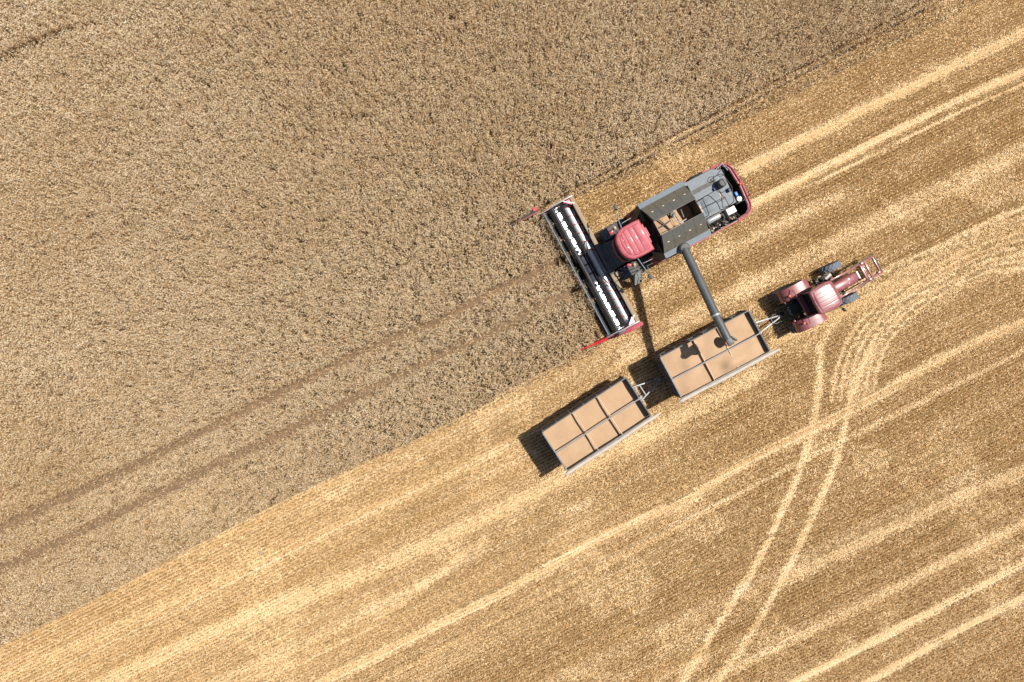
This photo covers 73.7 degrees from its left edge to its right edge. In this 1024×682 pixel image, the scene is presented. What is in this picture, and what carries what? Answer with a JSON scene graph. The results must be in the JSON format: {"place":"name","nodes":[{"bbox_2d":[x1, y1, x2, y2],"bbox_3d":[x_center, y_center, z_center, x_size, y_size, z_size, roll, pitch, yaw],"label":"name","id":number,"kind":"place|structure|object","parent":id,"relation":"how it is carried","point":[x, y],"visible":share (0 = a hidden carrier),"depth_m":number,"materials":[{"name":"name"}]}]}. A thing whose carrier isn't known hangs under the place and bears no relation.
{"place":"outdoors","nodes":[
{"label":"outdoors","id":0,"kind":"place"},
{"bbox_2d":[0,0,981,645],"bbox_3d":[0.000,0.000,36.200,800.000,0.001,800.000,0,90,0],"label":"ground","id":1,"kind":"structure","parent":0,"point":[478,226],"depth_m":36.20,"materials":[{"name":"brown soil"}]},
{"bbox_2d":[0,257,562,537],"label":"dirt track","id":2,"kind":"structure","parent":1,"relation":"on","point":[65,498],"depth_m":36.16,"materials":[{"name":"soil"}]},
{"bbox_2d":[0,285,576,576],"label":"dirt track","id":3,"kind":"structure","parent":1,"relation":"on","point":[127,509],"depth_m":36.16,"materials":[{"name":"soil"}]},
{"bbox_2d":[0,0,940,647],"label":"wheat crop","id":4,"kind":"object","parent":1,"relation":"on","point":[106,176],"visible":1,"depth_m":35.57,"materials":[{"name":"beige plant"}]},
{"bbox_2d":[0,0,1023,681],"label":"stubble ground","id":5,"kind":"structure","parent":0,"point":[720,452],"depth_m":36.20,"materials":[{"name":"plant"}]},
{"bbox_2d":[0,0,1023,681],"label":"loose straw","id":6,"kind":"object","parent":5,"relation":"on","point":[752,372],"visible":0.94,"depth_m":36.15,"materials":[{"name":"beige plant"}]},
{"bbox_2d":[541,376,660,474],"bbox_3d":[4.864,3.757,34.869,6.786,2.634,2.580,-33,90,0],"label":"grain trailer","id":7,"kind":"object","parent":5,"relation":"on","point":[608,445],"visible":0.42,"depth_m":33.67,"materials":[{"name":"grey metal"}]},
{"bbox_2d":[543,379,648,467],"bbox_3d":[4.173,4.112,34.539,4.878,1.117,2.238,-33,90,0],"label":"grain heap","id":8,"kind":"object","parent":7,"relation":"on","point":[590,415],"visible":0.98,"depth_m":34.06,"materials":[{"name":"beige food"}]},
{"bbox_2d":[509,163,751,349],"bbox_3d":[6.223,-3.547,33.635,11.924,5.159,8.878,-10,90,0],"label":"combine harvester","id":9,"kind":"object","parent":5,"relation":"on","point":[715,198],"visible":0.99,"depth_m":33.43,"materials":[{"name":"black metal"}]},
{"bbox_2d":[642,198,693,250],"bbox_3d":[7.835,-5.837,33.014,2.190,1.087,2.220,-28,90,0],"label":"grain heap","id":10,"kind":"object","parent":9,"relation":"in","point":[687,212],"visible":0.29,"depth_m":33.33,"materials":[{"name":"beige food"}]},
{"bbox_2d":[654,310,780,402],"bbox_3d":[10.858,0.308,34.867,7.057,2.636,2.580,-28,90,0],"label":"grain trailer","id":11,"kind":"object","parent":5,"relation":"on","point":[670,379],"visible":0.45,"depth_m":33.70,"materials":[{"name":"grey metal"}]},
{"bbox_2d":[661,312,766,395],"bbox_3d":[10.018,0.661,34.352,4.878,1.492,2.238,-28,90,0],"label":"grain heap","id":12,"kind":"object","parent":11,"relation":"on","point":[687,356],"visible":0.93,"depth_m":33.88,"materials":[{"name":"beige food"}]},
{"bbox_2d":[771,254,882,333],"bbox_3d":[16.384,-2.632,34.798,5.748,2.830,2.391,-28,90,0],"label":"tractor","id":13,"kind":"object","parent":5,"relation":"on","point":[818,299],"visible":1,"depth_m":34.63,"materials":[{"name":"red paint"}]}
]}

